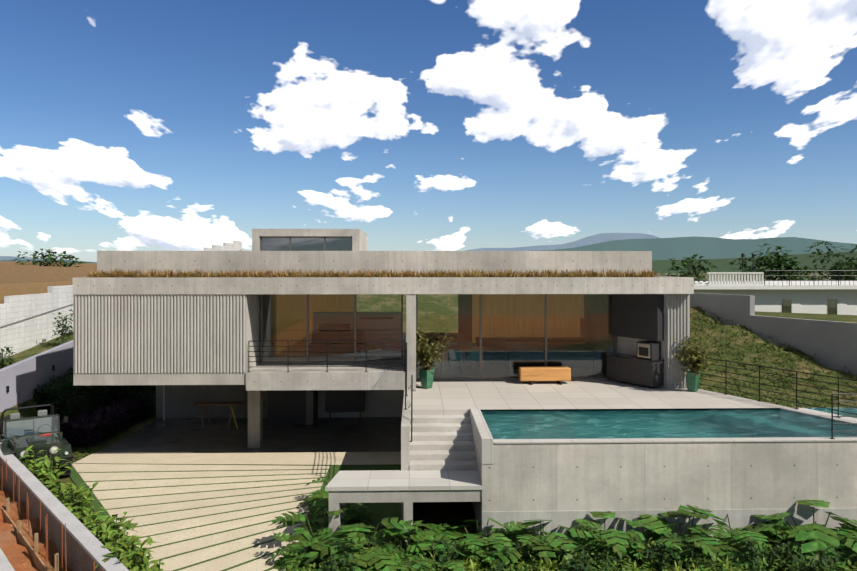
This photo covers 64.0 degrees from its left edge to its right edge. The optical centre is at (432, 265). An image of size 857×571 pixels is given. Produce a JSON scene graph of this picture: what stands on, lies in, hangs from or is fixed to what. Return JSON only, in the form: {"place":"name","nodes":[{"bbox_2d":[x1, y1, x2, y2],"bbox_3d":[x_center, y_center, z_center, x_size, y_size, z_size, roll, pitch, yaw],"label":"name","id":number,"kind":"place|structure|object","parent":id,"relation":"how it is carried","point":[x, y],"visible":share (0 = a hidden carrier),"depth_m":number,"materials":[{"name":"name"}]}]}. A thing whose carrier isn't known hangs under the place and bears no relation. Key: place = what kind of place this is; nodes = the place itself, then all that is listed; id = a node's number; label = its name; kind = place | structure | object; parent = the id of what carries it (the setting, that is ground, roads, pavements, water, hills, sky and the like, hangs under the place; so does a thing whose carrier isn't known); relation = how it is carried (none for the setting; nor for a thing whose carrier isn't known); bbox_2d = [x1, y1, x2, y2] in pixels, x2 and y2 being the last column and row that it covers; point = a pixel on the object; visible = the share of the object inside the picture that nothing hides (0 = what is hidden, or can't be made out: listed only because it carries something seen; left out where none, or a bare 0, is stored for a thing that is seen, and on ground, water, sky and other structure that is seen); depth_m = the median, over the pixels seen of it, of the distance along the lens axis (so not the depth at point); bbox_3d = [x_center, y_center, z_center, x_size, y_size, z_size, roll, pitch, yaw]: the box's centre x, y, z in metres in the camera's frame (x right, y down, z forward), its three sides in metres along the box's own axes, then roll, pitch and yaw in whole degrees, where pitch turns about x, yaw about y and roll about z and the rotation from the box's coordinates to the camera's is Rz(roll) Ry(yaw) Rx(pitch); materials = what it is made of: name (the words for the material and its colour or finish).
{"place":"outdoors","nodes":[
{"label":"outdoors","id":0,"kind":"place"},
{"bbox_2d":[0,548,14,570],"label":"neighbour pavement","id":1,"kind":"structure","parent":0,"point":[5,565],"depth_m":12.80,"materials":[{"name":"concrete"}]},
{"bbox_2d":[72,464,329,570],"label":"driveway paving","id":2,"kind":"structure","parent":0,"point":[129,472],"depth_m":17.41,"materials":[{"name":"concrete"}]},
{"bbox_2d":[94,417,401,453],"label":"garage floor","id":3,"kind":"structure","parent":0,"point":[320,434],"depth_m":24.16,"materials":[{"name":"grey concrete"}]},
{"bbox_2d":[193,401,243,427],"bbox_3d":[-8.112,5.618,25.970,1.800,0.870,0.909,0,0,-1],"label":"trestle table","id":4,"kind":"object","parent":3,"relation":"on","point":[232,404],"visible":0.88,"depth_m":25.85,"materials":[{"name":"brown wood"}]},
{"bbox_2d":[230,406,237,428],"bbox_3d":[-7.401,5.643,25.538,0.414,0.824,0.059,0,0,32],"label":"table leg","id":5,"kind":"object","parent":3,"relation":"on","point":[234,417],"visible":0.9,"depth_m":25.53,"materials":[{"name":"brown"}]},
{"bbox_2d":[325,390,364,421],"bbox_3d":[-3.449,5.093,26.851,1.530,1.900,0.600,0,0,-1],"label":"ping pong table","id":6,"kind":"object","parent":3,"relation":"on","point":[344,400],"visible":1,"depth_m":26.76,"materials":[{"name":"black"}]},
{"bbox_2d":[267,390,305,423],"bbox_3d":[-5.630,4.843,26.864,1.470,2.400,1.160,0,0,-1],"label":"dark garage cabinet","id":7,"kind":"object","parent":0,"point":[286,406],"visible":0.36,"depth_m":26.29,"materials":[{"name":"black"}]},
{"bbox_2d":[0,233,658,260],"bbox_3d":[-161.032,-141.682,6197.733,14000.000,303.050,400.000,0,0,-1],"label":"hill","id":8,"kind":"structure","parent":0,"point":[597,238],"depth_m":6035.22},
{"bbox_2d":[263,294,400,360],"bbox_3d":[-3.346,2.053,22.743,4.640,2.380,0.001,0,0,-1],"label":"glazing glass","id":9,"kind":"object","parent":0,"point":[332,326],"visible":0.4,"depth_m":22.74,"materials":[{"name":"clear glass"}]},
{"bbox_2d":[318,390,403,416],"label":"back wall","id":10,"kind":"structure","parent":0,"point":[383,403],"depth_m":27.43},
{"bbox_2d":[87,267,660,277],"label":"roof grass","id":11,"kind":"structure","parent":0,"point":[196,273],"depth_m":21.44,"materials":[{"name":"brown plant"}]},
{"bbox_2d":[97,251,651,275],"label":"roof parapet","id":12,"kind":"structure","parent":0,"point":[345,261],"depth_m":21.98,"materials":[{"name":"grey concrete"}]},
{"bbox_2d":[252,229,366,250],"bbox_3d":[-4.821,-0.927,27.706,4.010,0.940,4.000,0,0,-1],"label":"roof box","id":13,"kind":"object","parent":12,"relation":"on","point":[359,239],"visible":0.48,"depth_m":25.72,"materials":[{"name":"grey concrete"}]},
{"bbox_2d":[260,236,351,250],"bbox_3d":[-4.772,-0.787,25.826,3.470,0.660,0.080,0,0,-1],"label":"window frame","id":14,"kind":"object","parent":13,"relation":"in","point":[290,237],"visible":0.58,"depth_m":25.78,"materials":[{"name":"grey metal"}]},
{"bbox_2d":[262,238,350,250],"bbox_3d":[-4.772,-0.787,25.837,3.470,0.660,0.020,0,0,-1],"label":"rooftop window","id":15,"kind":"structure","parent":14,"relation":"in","point":[305,244],"depth_m":25.83,"materials":[{"name":"grey glass"}]},
{"bbox_2d":[73,277,693,294],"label":"roof fascia","id":16,"kind":"structure","parent":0,"point":[407,285],"depth_m":21.00,"materials":[{"name":"grey concrete"}]},
{"bbox_2d":[0,261,856,570],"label":"ground","id":17,"kind":"structure","parent":0,"point":[24,279],"depth_m":24.44,"materials":[{"name":"green plant"}]},
{"bbox_2d":[1,498,58,570],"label":"formwork timber","id":18,"kind":"object","parent":17,"relation":"on","point":[40,565],"visible":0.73,"depth_m":13.89,"materials":[{"name":"brown wood"}]},
{"bbox_2d":[0,340,72,411],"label":"boundary wall","id":19,"kind":"structure","parent":17,"relation":"on","point":[22,379],"depth_m":23.54,"materials":[{"name":"white paint"}]},
{"bbox_2d":[6,365,54,392],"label":"wall lights","id":20,"kind":"object","parent":19,"relation":"attached to","point":[7,387],"depth_m":22.08,"materials":[{"name":"black"}]},
{"bbox_2d":[0,308,72,368],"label":"slope bushes","id":21,"kind":"object","parent":17,"relation":"on","point":[9,351],"visible":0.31,"depth_m":26.74,"materials":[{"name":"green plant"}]},
{"bbox_2d":[0,404,73,477],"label":"jeep","id":22,"kind":"object","parent":17,"relation":"on","point":[20,434],"visible":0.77,"depth_m":19.76,"materials":[{"name":"green paint"}]},
{"bbox_2d":[2,459,99,570],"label":"steel post","id":23,"kind":"object","parent":17,"relation":"on","point":[46,526],"visible":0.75,"depth_m":14.74,"materials":[{"name":"brown"}]},
{"bbox_2d":[0,459,102,570],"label":"boundary wall","id":24,"kind":"structure","parent":17,"relation":"on","point":[83,560],"depth_m":14.62,"materials":[{"name":"grey concrete"}]},
{"bbox_2d":[0,442,128,570],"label":"wall coping","id":25,"kind":"object","parent":24,"relation":"on","point":[86,539],"visible":1,"depth_m":14.19,"materials":[{"name":"grey concrete"}]},
{"bbox_2d":[18,445,163,570],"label":"wall shrubs","id":26,"kind":"object","parent":17,"relation":"on","point":[123,551],"visible":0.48,"depth_m":14.48,"materials":[{"name":"green plant"}]},
{"bbox_2d":[32,366,155,428],"bbox_3d":[-12.299,4.915,26.008,3.616,2.314,5.372,0,0,-1],"label":"green hedge","id":27,"kind":"object","parent":17,"relation":"on","point":[65,383],"visible":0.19,"depth_m":24.04,"materials":[{"name":"green plant"}]},
{"bbox_2d":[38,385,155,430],"bbox_3d":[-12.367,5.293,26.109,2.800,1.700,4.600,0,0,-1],"label":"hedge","id":28,"kind":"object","parent":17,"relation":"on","point":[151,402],"visible":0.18,"depth_m":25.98,"materials":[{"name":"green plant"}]},
{"bbox_2d":[56,397,146,447],"bbox_3d":[-12.035,5.632,25.100,1.713,1.022,4.946,0,0,-1],"label":"purple hedge","id":29,"kind":"object","parent":17,"relation":"on","point":[99,411],"depth_m":24.12,"materials":[{"name":"purple plant"}]},
{"bbox_2d":[0,241,241,357],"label":"white block wall","id":30,"kind":"structure","parent":17,"relation":"on","point":[20,336],"depth_m":27.16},
{"bbox_2d":[0,250,241,327],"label":"coping","id":31,"kind":"object","parent":30,"relation":"attached to","point":[40,314],"depth_m":27.10,"materials":[{"name":"grey concrete"}]},
{"bbox_2d":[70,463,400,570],"bbox_3d":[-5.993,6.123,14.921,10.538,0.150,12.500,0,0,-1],"label":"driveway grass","id":32,"kind":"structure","parent":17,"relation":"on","point":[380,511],"depth_m":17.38,"materials":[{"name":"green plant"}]},
{"bbox_2d":[156,385,317,447],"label":"garage walls","id":33,"kind":"structure","parent":17,"relation":"on","point":[180,400],"depth_m":27.23,"materials":[{"name":"grey concrete"}]},
{"bbox_2d":[163,385,164,419],"bbox_3d":[-10.536,4.833,26.857,0.058,2.420,0.058,0,0,-1],"label":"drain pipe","id":34,"kind":"object","parent":33,"relation":"attached to","point":[163,402],"visible":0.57,"depth_m":26.84,"materials":[{"name":"grey metal"}]},
{"bbox_2d":[73,294,276,385],"bbox_3d":[-8.457,2.243,26.736,5.210,2.760,11.750,0,0,-1],"label":"upper floor box","id":35,"kind":"object","parent":33,"relation":"on","point":[253,317],"visible":0.21,"depth_m":20.92,"materials":[{"name":"concrete"}]},
{"bbox_2d":[74,295,245,372],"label":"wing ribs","id":36,"kind":"object","parent":35,"relation":"attached to","point":[158,333],"visible":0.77,"depth_m":20.84,"materials":[{"name":"concrete"}]},
{"bbox_2d":[249,363,405,370],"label":"balcony slab","id":37,"kind":"structure","parent":33,"relation":"attached to","point":[268,367],"depth_m":21.92,"materials":[{"name":"grey concrete"}]},
{"bbox_2d":[261,294,402,363],"bbox_3d":[-3.346,2.053,22.743,4.696,2.380,0.100,0,0,-1],"label":"glazing frame","id":38,"kind":"object","parent":37,"relation":"on","point":[307,324],"visible":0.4,"depth_m":22.70,"materials":[{"name":"black metal"}]},
{"bbox_2d":[246,371,415,390],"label":"balcony beam","id":39,"kind":"structure","parent":33,"relation":"attached to","point":[320,380],"depth_m":20.95,"materials":[{"name":"grey concrete"}]},
{"bbox_2d":[267,334,405,362],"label":"living room floor","id":40,"kind":"structure","parent":33,"relation":"on","point":[393,354],"depth_m":24.86,"materials":[{"name":"grey concrete"}]},
{"bbox_2d":[309,331,363,355],"bbox_3d":[-3.541,2.843,25.213,1.900,0.800,0.950,0,0,-1],"label":"sofa","id":41,"kind":"object","parent":40,"relation":"on","point":[335,335],"depth_m":25.17,"materials":[{"name":"black"}]},
{"bbox_2d":[313,312,400,348],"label":"living wall","id":42,"kind":"structure","parent":40,"relation":"on","point":[349,317],"depth_m":26.77,"materials":[{"name":"brown paint"}]},
{"bbox_2d":[319,317,393,330],"bbox_3d":[-2.979,2.423,26.702,2.900,0.840,0.097,0,0,-1],"label":"fireplace","id":43,"kind":"object","parent":42,"relation":"attached to","point":[345,327],"depth_m":26.64,"materials":[{"name":"black"}]},
{"bbox_2d":[367,346,382,358],"bbox_3d":[-2.061,3.033,24.077,0.600,0.420,0.585,0,0,-1],"label":"rattan stool","id":44,"kind":"object","parent":40,"relation":"on","point":[377,351],"depth_m":23.84,"materials":[{"name":"beige"}]},
{"bbox_2d":[74,452,400,464],"bbox_3d":[-5.974,6.039,21.464,10.160,0.001,1.420,0,0,-1],"label":"driveway apron","id":45,"kind":"object","parent":17,"relation":"on","point":[331,458],"visible":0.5,"depth_m":21.51,"materials":[{"name":"concrete"}]},
{"bbox_2d":[329,490,481,542],"bbox_3d":[-0.620,6.128,15.606,3.360,2.430,1.130,0,0,-1],"label":"landing frame","id":46,"kind":"object","parent":17,"relation":"on","point":[338,499],"visible":0.49,"depth_m":15.04,"materials":[{"name":"grey concrete"}]},
{"bbox_2d":[325,470,481,490],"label":"landing slab","id":47,"kind":"structure","parent":46,"relation":"on","point":[380,480],"depth_m":15.42,"materials":[{"name":"grey concrete"}]},
{"bbox_2d":[401,389,410,519],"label":"stair wall","id":48,"kind":"structure","parent":17,"relation":"on","point":[405,443],"depth_m":16.17,"materials":[{"name":"concrete"}]},
{"bbox_2d":[406,294,415,390],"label":"pier","id":49,"kind":"structure","parent":17,"relation":"on","point":[411,328],"depth_m":21.03,"materials":[{"name":"concrete"}]},
{"bbox_2d":[13,241,856,284],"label":"trees","id":50,"kind":"object","parent":17,"relation":"on","point":[778,264],"depth_m":112.73,"materials":[{"name":"green plant"}]},
{"bbox_2d":[410,415,476,470],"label":"stairs","id":51,"kind":"structure","parent":17,"relation":"on","point":[441,442],"depth_m":17.01,"materials":[{"name":"concrete"}]},
{"bbox_2d":[53,304,856,473],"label":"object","id":52,"kind":"object","parent":17,"relation":"on","point":[700,382],"visible":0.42,"depth_m":23.34,"materials":[{"name":"green plant"}]},
{"bbox_2d":[458,294,471,345],"bbox_3d":[-1.726,2.353,32.913,18.990,2.980,0.250,0,0,-1],"label":"curtain","id":53,"kind":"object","parent":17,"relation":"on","point":[462,309],"depth_m":32.87,"materials":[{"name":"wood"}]},
{"bbox_2d":[265,478,856,570],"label":"shrubs","id":54,"kind":"object","parent":17,"relation":"on","point":[326,544],"visible":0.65,"depth_m":14.14,"materials":[{"name":"green plant"}]},
{"bbox_2d":[394,552,740,570],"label":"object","id":55,"kind":"object","parent":17,"relation":"on","point":[554,566],"visible":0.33,"depth_m":13.52,"materials":[{"name":"green plant"}]},
{"bbox_2d":[284,537,856,570],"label":"groundcover plants","id":56,"kind":"object","parent":17,"relation":"on","point":[519,568],"visible":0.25,"depth_m":13.64,"materials":[{"name":"green plant"}]},
{"bbox_2d":[319,527,856,570],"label":"shrubs","id":57,"kind":"object","parent":17,"relation":"on","point":[657,562],"visible":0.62,"depth_m":13.66,"materials":[{"name":"green plant"}]},
{"bbox_2d":[410,380,789,414],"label":"terrace slab","id":58,"kind":"structure","parent":17,"relation":"on","point":[451,397],"depth_m":20.04,"materials":[{"name":"tile"}]},
{"bbox_2d":[402,327,452,388],"bbox_3d":[-0.164,2.897,21.460,1.658,1.891,1.226,0,0,-1],"label":"planter","id":59,"kind":"object","parent":58,"relation":"on","point":[426,371],"visible":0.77,"depth_m":21.45,"materials":[{"name":"green plant"}]},
{"bbox_2d":[519,366,570,384],"bbox_3d":[3.657,3.583,22.500,1.650,0.520,0.650,0,0,-1],"label":"bench","id":60,"kind":"object","parent":58,"relation":"on","point":[557,374],"visible":1,"depth_m":22.28,"materials":[{"name":"brown wood"}]},
{"bbox_2d":[248,340,856,441],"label":"railings","id":61,"kind":"object","parent":58,"relation":"on","point":[725,388],"visible":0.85,"depth_m":19.88,"materials":[{"name":"black metal"}]},
{"bbox_2d":[607,294,663,386],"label":"kitchen cabinets","id":62,"kind":"object","parent":58,"relation":"on","point":[644,373],"visible":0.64,"depth_m":21.99,"materials":[{"name":"black wood"}]},
{"bbox_2d":[605,353,663,361],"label":"countertop","id":63,"kind":"structure","parent":62,"relation":"on","point":[627,356],"depth_m":22.31,"materials":[{"name":"black stone"}]},
{"bbox_2d":[637,341,660,359],"bbox_3d":[6.867,2.683,21.832,0.430,0.520,0.600,0,0,-33],"label":"oven","id":64,"kind":"object","parent":63,"relation":"on","point":[655,350],"visible":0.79,"depth_m":21.58,"materials":[{"name":"grey metal"}]},
{"bbox_2d":[637,343,649,357],"bbox_3d":[6.675,2.678,21.709,0.023,0.430,0.500,0,0,-33],"label":"oven door frame","id":65,"kind":"object","parent":64,"relation":"attached to","point":[643,345],"visible":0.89,"depth_m":21.71,"materials":[{"name":"silver metal"}]},
{"bbox_2d":[639,347,647,355],"bbox_3d":[6.665,2.708,21.703,0.007,0.270,0.380,0,0,-33],"label":"oven window","id":66,"kind":"structure","parent":64,"relation":"attached to","point":[643,351],"depth_m":21.70,"materials":[{"name":"black glass"}]},
{"bbox_2d":[617,294,657,324],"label":"barbecue seams","id":67,"kind":"object","parent":62,"relation":"attached to","point":[637,307],"visible":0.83,"depth_m":22.00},
{"bbox_2d":[673,336,717,391],"bbox_3d":[7.899,2.970,21.098,1.302,1.748,1.449,0,0,-1],"label":"planter","id":68,"kind":"object","parent":58,"relation":"on","point":[694,357],"visible":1,"depth_m":20.89,"materials":[{"name":"green plant"}]},
{"bbox_2d":[486,408,830,410],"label":"pool walls","id":69,"kind":"structure","parent":17,"relation":"on","point":[679,409],"depth_m":18.52,"materials":[{"name":"grey concrete"}]},
{"bbox_2d":[470,408,856,463],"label":"pool coping","id":70,"kind":"object","parent":69,"relation":"on","point":[484,441],"visible":0.96,"depth_m":15.26,"materials":[{"name":"grey concrete"}]},
{"bbox_2d":[481,441,856,537],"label":"pool wall","id":71,"kind":"structure","parent":17,"relation":"on","point":[629,476],"depth_m":15.16,"materials":[{"name":"concrete"}]},
{"bbox_2d":[780,408,856,425],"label":"diagonal pool coping","id":72,"kind":"object","parent":71,"relation":"on","point":[815,413],"visible":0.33,"depth_m":17.75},
{"bbox_2d":[482,508,856,545],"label":"wall base","id":73,"kind":"object","parent":17,"relation":"on","point":[740,518],"visible":0.33,"depth_m":15.14,"materials":[{"name":"grey concrete"}]},
{"bbox_2d":[690,293,856,375],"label":"boundary wall","id":74,"kind":"structure","parent":17,"relation":"on","point":[833,344],"depth_m":25.99,"materials":[{"name":"grey paint"}]},
{"bbox_2d":[694,272,856,314],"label":"neighbour house","id":75,"kind":"structure","parent":17,"relation":"on","point":[814,296],"depth_m":44.41,"materials":[{"name":"white paint"}]},
{"bbox_2d":[741,253,856,284],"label":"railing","id":76,"kind":"object","parent":75,"relation":"on","point":[800,275],"visible":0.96,"depth_m":43.96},
{"bbox_2d":[782,299,836,313],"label":"neighbour windows","id":77,"kind":"structure","parent":75,"relation":"in","point":[832,306],"depth_m":44.48,"materials":[{"name":"grey glass"}]},
{"bbox_2d":[791,299,845,314],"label":"neighbour shutters","id":78,"kind":"object","parent":75,"relation":"attached to","point":[796,306],"visible":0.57,"depth_m":44.47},
{"bbox_2d":[0,236,856,262],"bbox_3d":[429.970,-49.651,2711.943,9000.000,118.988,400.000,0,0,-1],"label":"hill","id":79,"kind":"structure","parent":0,"point":[678,248],"depth_m":2527.13,"materials":[{"name":"green plant"}]},
{"bbox_2d":[0,0,856,261],"label":"sky","id":80,"kind":"structure","parent":0,"point":[126,125],"materials":[{"name":"blue"}]},
{"bbox_2d":[472,439,480,537],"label":"pool side wall","id":81,"kind":"structure","parent":0,"point":[477,508],"depth_m":15.89,"materials":[{"name":"grey concrete"}]},
{"bbox_2d":[416,346,606,380],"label":"dining floor","id":82,"kind":"structure","parent":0,"point":[509,373],"depth_m":25.20,"materials":[{"name":"grey concrete"}]},
{"bbox_2d":[277,294,583,353],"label":"wood panels","id":83,"kind":"object","parent":82,"relation":"on","point":[492,310],"depth_m":28.08,"materials":[{"name":"brown wood"}]},
{"bbox_2d":[430,343,478,372],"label":"chairs","id":84,"kind":"object","parent":82,"relation":"on","point":[456,355],"depth_m":24.65,"materials":[{"name":"teal"}]},
{"bbox_2d":[426,347,484,369],"bbox_3d":[0.799,3.458,25.652,2.200,0.770,1.000,0,0,-1],"label":"dining table","id":85,"kind":"object","parent":82,"relation":"on","point":[466,348],"depth_m":25.55,"materials":[{"name":"brown wood"}]},
{"bbox_2d":[416,294,615,379],"bbox_3d":[2.805,2.351,23.153,6.776,2.976,0.100,0,0,-1],"label":"glazing frame","id":86,"kind":"object","parent":82,"relation":"on","point":[513,378],"visible":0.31,"depth_m":23.11,"materials":[{"name":"black metal"}]},
{"bbox_2d":[417,294,613,377],"bbox_3d":[2.805,2.351,23.153,6.720,2.976,0.001,0,0,-1],"label":"glazing glass","id":87,"kind":"object","parent":86,"relation":"in","point":[514,334],"visible":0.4,"depth_m":23.15,"materials":[{"name":"clear glass"}]},
{"bbox_2d":[475,337,593,368],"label":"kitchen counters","id":88,"kind":"object","parent":82,"relation":"on","point":[531,354],"depth_m":25.57,"materials":[{"name":"grey"}]},
{"bbox_2d":[580,294,689,387],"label":"wall","id":89,"kind":"structure","parent":82,"relation":"on","point":[625,345],"depth_m":24.59,"materials":[{"name":"grey concrete"}]},
{"bbox_2d":[667,294,688,388],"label":"pier ribs","id":90,"kind":"object","parent":89,"relation":"attached to","point":[678,316],"visible":0.88,"depth_m":21.52,"materials":[{"name":"concrete"}]},
{"bbox_2d":[481,409,856,438],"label":"pool water","id":91,"kind":"structure","parent":0,"point":[636,424],"depth_m":16.82,"materials":[{"name":"teal liquid"}]},
{"bbox_2d":[655,273,842,280],"bbox_3d":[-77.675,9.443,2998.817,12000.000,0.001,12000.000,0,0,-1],"label":"ground","id":92,"kind":"structure","parent":0,"point":[707,278],"depth_m":619.35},
{"bbox_2d":[652,252,856,272],"bbox_3d":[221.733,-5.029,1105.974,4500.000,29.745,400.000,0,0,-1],"label":"hill","id":93,"kind":"structure","parent":0,"point":[722,265],"depth_m":910.66,"materials":[{"name":"green plant"}]}
]}

